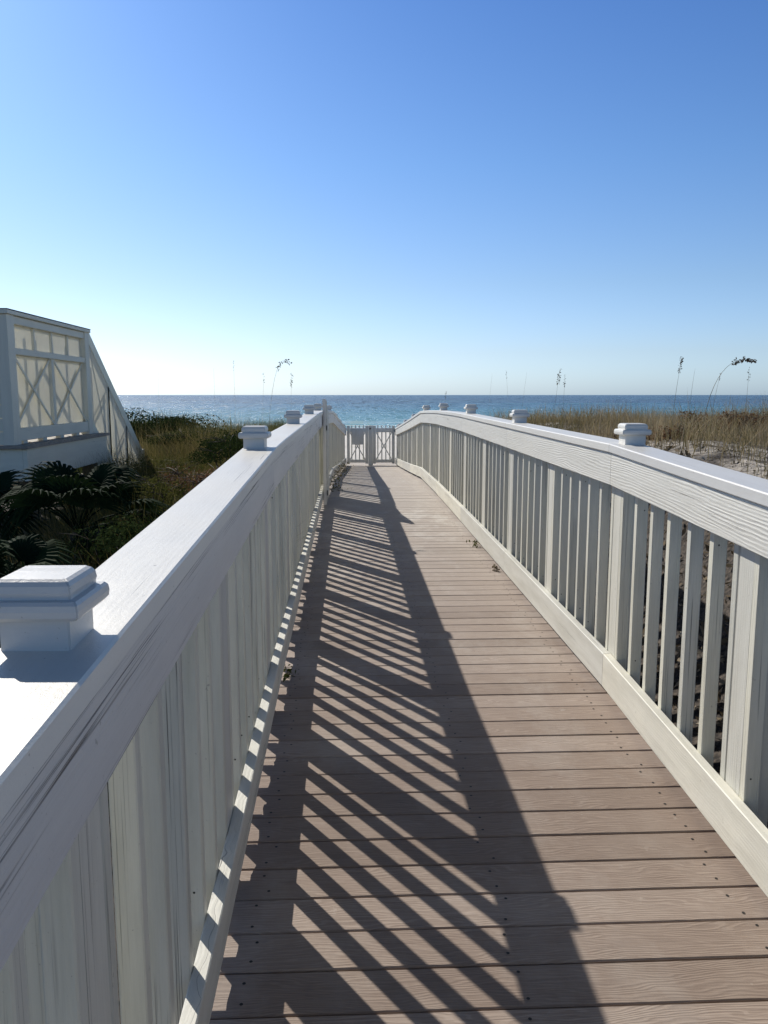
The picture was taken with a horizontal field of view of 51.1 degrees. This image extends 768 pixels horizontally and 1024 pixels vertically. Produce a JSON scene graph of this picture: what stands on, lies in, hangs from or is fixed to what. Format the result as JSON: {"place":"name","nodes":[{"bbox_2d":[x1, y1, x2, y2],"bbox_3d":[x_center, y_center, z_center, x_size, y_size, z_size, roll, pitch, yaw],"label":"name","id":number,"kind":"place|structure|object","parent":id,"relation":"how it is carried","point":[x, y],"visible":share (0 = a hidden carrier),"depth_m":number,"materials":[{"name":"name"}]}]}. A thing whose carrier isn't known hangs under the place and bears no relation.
{"place":"outdoors","nodes":[
{"label":"outdoors","id":0,"kind":"place"},
{"bbox_2d":[0,422,767,1023],"bbox_3d":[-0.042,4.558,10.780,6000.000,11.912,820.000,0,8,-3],"label":"ground","id":1,"kind":"structure","parent":0,"point":[696,454],"depth_m":4.96,"materials":[{"name":"beige sand"}]},
{"bbox_2d":[0,469,55,561],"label":"palmetto","id":2,"kind":"object","parent":1,"relation":"on","point":[7,478],"visible":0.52,"depth_m":6.12,"materials":[{"name":"green plant"}]},
{"bbox_2d":[0,534,83,647],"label":"palmetto","id":3,"kind":"object","parent":1,"relation":"on","point":[26,550],"visible":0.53,"depth_m":4.74,"materials":[{"name":"green plant"}]},
{"bbox_2d":[0,308,144,534],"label":"porch","id":4,"kind":"object","parent":1,"relation":"on","point":[60,400],"visible":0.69,"depth_m":8.51,"materials":[{"name":"paint"}]},
{"bbox_2d":[0,460,170,567],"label":"palmetto","id":5,"kind":"object","parent":1,"relation":"on","point":[60,484],"visible":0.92,"depth_m":5.85,"materials":[{"name":"green plant"}]},
{"bbox_2d":[57,511,154,566],"bbox_3d":[-1.599,0.479,5.388,1.260,1.048,1.080,8,11,42],"label":"shrub","id":6,"kind":"object","parent":1,"relation":"on","point":[111,544],"visible":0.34,"depth_m":5.18,"materials":[{"name":"green plant"}]},
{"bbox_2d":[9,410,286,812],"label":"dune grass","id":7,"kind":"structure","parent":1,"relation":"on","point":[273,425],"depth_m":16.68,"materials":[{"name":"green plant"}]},
{"bbox_2d":[116,473,193,526],"bbox_3d":[-2.075,0.197,7.221,0.740,1.114,1.000,0,8,-3],"label":"shrub","id":8,"kind":"object","parent":1,"relation":"on","point":[150,484],"visible":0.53,"depth_m":7.06,"materials":[{"name":"green plant"}]},
{"bbox_2d":[114,453,205,485],"bbox_3d":[-2.793,-0.295,9.951,1.184,0.868,1.245,-5,10,-31],"label":"shrub","id":9,"kind":"object","parent":1,"relation":"on","point":[176,462],"visible":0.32,"depth_m":9.80,"materials":[{"name":"green plant"}]},
{"bbox_2d":[0,406,330,568],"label":"dune grass","id":10,"kind":"structure","parent":1,"relation":"on","point":[154,453],"depth_m":9.27,"materials":[{"name":"green plant"}]},
{"bbox_2d":[124,407,227,452],"bbox_3d":[-3.913,-1.159,13.661,2.587,1.254,1.456,-2,9,-14],"label":"shrub","id":11,"kind":"object","parent":1,"relation":"on","point":[172,422],"visible":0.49,"depth_m":13.49,"materials":[{"name":"green plant"}]},
{"bbox_2d":[152,462,219,502],"bbox_3d":[-1.812,0.100,7.931,0.868,1.138,1.784,-4,9,-24],"label":"shrub","id":12,"kind":"object","parent":1,"relation":"on","point":[199,477],"visible":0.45,"depth_m":7.83,"materials":[{"name":"green plant"}]},
{"bbox_2d":[145,427,226,461],"bbox_3d":[-2.849,-0.834,12.528,1.621,0.966,1.376,-4,9,-28],"label":"shrub","id":13,"kind":"object","parent":1,"relation":"on","point":[157,440],"visible":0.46,"depth_m":12.28,"materials":[{"name":"green plant"}]},
{"bbox_2d":[189,429,242,467],"bbox_3d":[-1.796,-0.310,9.392,0.896,1.294,2.106,0,8,-3],"label":"shrub","id":14,"kind":"object","parent":1,"relation":"on","point":[212,446],"visible":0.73,"depth_m":8.85,"materials":[{"name":"green plant"}]},
{"bbox_2d":[268,359,291,430],"bbox_3d":[-1.169,-0.596,8.957,0.324,2.193,0.066,-1,8,-9],"label":"sea oat","id":15,"kind":"object","parent":1,"relation":"on","point":[278,370],"visible":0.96,"depth_m":8.82,"materials":[{"name":"beige plant"}]},
{"bbox_2d":[209,462,767,1023],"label":"boardwalk","id":16,"kind":"structure","parent":1,"relation":"on","point":[473,804],"depth_m":2.72,"materials":[{"name":"brown wood"}]},
{"bbox_2d":[0,403,346,1023],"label":"railing","id":17,"kind":"object","parent":16,"relation":"on","point":[141,672],"visible":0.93,"depth_m":1.44,"materials":[{"name":"paint"}]},
{"bbox_2d":[322,399,328,504],"bbox_3d":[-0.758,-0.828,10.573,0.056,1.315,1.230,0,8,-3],"label":"post","id":18,"kind":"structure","parent":17,"relation":"attached to","point":[325,452],"depth_m":10.03,"materials":[{"name":"paint"}]},
{"bbox_2d":[347,425,367,463],"bbox_3d":[-0.700,-1.783,21.247,0.560,1.010,0.097,0,8,-3],"label":"gate leaf","id":19,"kind":"object","parent":17,"relation":"attached to","point":[355,460],"visible":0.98,"depth_m":21.25,"materials":[{"name":"paint"}]},
{"bbox_2d":[352,430,363,444],"bbox_3d":[-0.690,-1.968,21.160,0.315,0.380,0.013,0,8,-3],"label":"notice board","id":20,"kind":"object","parent":19,"relation":"attached to","point":[357,437],"visible":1,"depth_m":21.15,"materials":[{"name":"paint"}]},
{"bbox_2d":[283,664,295,681],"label":"weed","id":21,"kind":"object","parent":16,"relation":"on","point":[286,675],"visible":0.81,"depth_m":4.07,"materials":[{"name":"green plant"}]},
{"bbox_2d":[331,462,343,479],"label":"weed","id":22,"kind":"object","parent":16,"relation":"on","point":[338,473],"visible":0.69,"depth_m":13.62,"materials":[{"name":"green plant"}]},
{"bbox_2d":[329,472,351,491],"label":"weed","id":23,"kind":"object","parent":16,"relation":"on","point":[335,483],"visible":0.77,"depth_m":11.89,"materials":[{"name":"green plant"}]},
{"bbox_2d":[336,461,349,474],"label":"weed","id":24,"kind":"object","parent":16,"relation":"on","point":[343,468],"visible":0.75,"depth_m":15.40,"materials":[{"name":"green plant"}]},
{"bbox_2d":[368,425,372,465],"bbox_3d":[-0.355,-1.712,21.280,0.120,1.160,0.142,0,8,-3],"label":"gate post","id":25,"kind":"object","parent":16,"relation":"on","point":[370,445],"visible":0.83,"depth_m":21.22,"materials":[{"name":"paint"}]},
{"bbox_2d":[466,540,479,547],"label":"weed","id":26,"kind":"object","parent":16,"relation":"on","point":[475,542],"visible":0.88,"depth_m":7.45,"materials":[{"name":"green plant"}]},
{"bbox_2d":[492,564,499,571],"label":"weed","id":27,"kind":"object","parent":16,"relation":"on","point":[495,567],"visible":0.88,"depth_m":6.47,"materials":[{"name":"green plant"}]},
{"bbox_2d":[395,403,767,896],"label":"railing","id":28,"kind":"object","parent":16,"relation":"on","point":[518,494],"visible":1,"depth_m":3.46,"materials":[{"name":"paint"}]},
{"bbox_2d":[373,425,394,463],"bbox_3d":[-0.003,-1.788,21.277,0.575,1.010,0.097,0,8,-3],"label":"gate leaf","id":29,"kind":"object","parent":28,"relation":"attached to","point":[381,430],"visible":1,"depth_m":21.27,"materials":[{"name":"paint"}]},
{"bbox_2d":[482,392,767,478],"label":"dune grass","id":30,"kind":"structure","parent":1,"relation":"on","point":[607,420],"depth_m":8.46,"materials":[{"name":"brown plant"}]},
{"bbox_2d":[546,419,767,668],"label":"leaf litter","id":31,"kind":"object","parent":1,"relation":"on","point":[718,449],"visible":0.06,"depth_m":6.29,"materials":[{"name":"brown plant"}]},
{"bbox_2d":[614,423,700,441],"bbox_3d":[2.596,-0.695,7.597,0.835,0.317,1.199,0,8,-3],"label":"shrub","id":32,"kind":"object","parent":1,"relation":"on","point":[663,435],"visible":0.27,"depth_m":7.30,"materials":[{"name":"brown plant"}]},
{"bbox_2d":[594,441,734,746],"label":"leaf litter","id":33,"kind":"object","parent":1,"relation":"on","point":[719,722],"visible":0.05,"depth_m":4.53,"materials":[{"name":"brown plant"}]},
{"bbox_2d":[671,358,683,437],"bbox_3d":[2.579,-0.980,7.050,0.081,0.762,0.039,0,8,-3],"label":"sea oat","id":34,"kind":"object","parent":1,"relation":"on","point":[681,361],"visible":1,"depth_m":7.02,"materials":[{"name":"brown plant"}]},
{"bbox_2d":[678,410,767,436],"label":"shrub","id":35,"kind":"object","parent":1,"relation":"on","point":[729,419],"visible":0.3,"depth_m":8.85,"materials":[{"name":"brown plant"}]},
{"bbox_2d":[701,356,756,438],"bbox_3d":[3.042,-0.981,7.073,0.462,0.785,0.064,0,8,-3],"label":"sea oat","id":36,"kind":"object","parent":1,"relation":"on","point":[749,360],"visible":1,"depth_m":7.03,"materials":[{"name":"brown plant"}]},
{"bbox_2d":[0,0,767,394],"label":"sky","id":37,"kind":"structure","parent":0,"point":[372,197],"materials":[{"name":"blue"}]},
{"bbox_2d":[118,395,767,430],"bbox_3d":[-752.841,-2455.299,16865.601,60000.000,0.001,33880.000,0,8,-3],"label":"sea","id":38,"kind":"structure","parent":0,"point":[374,410],"depth_m":603.90,"materials":[{"name":"liquid"}]}
]}

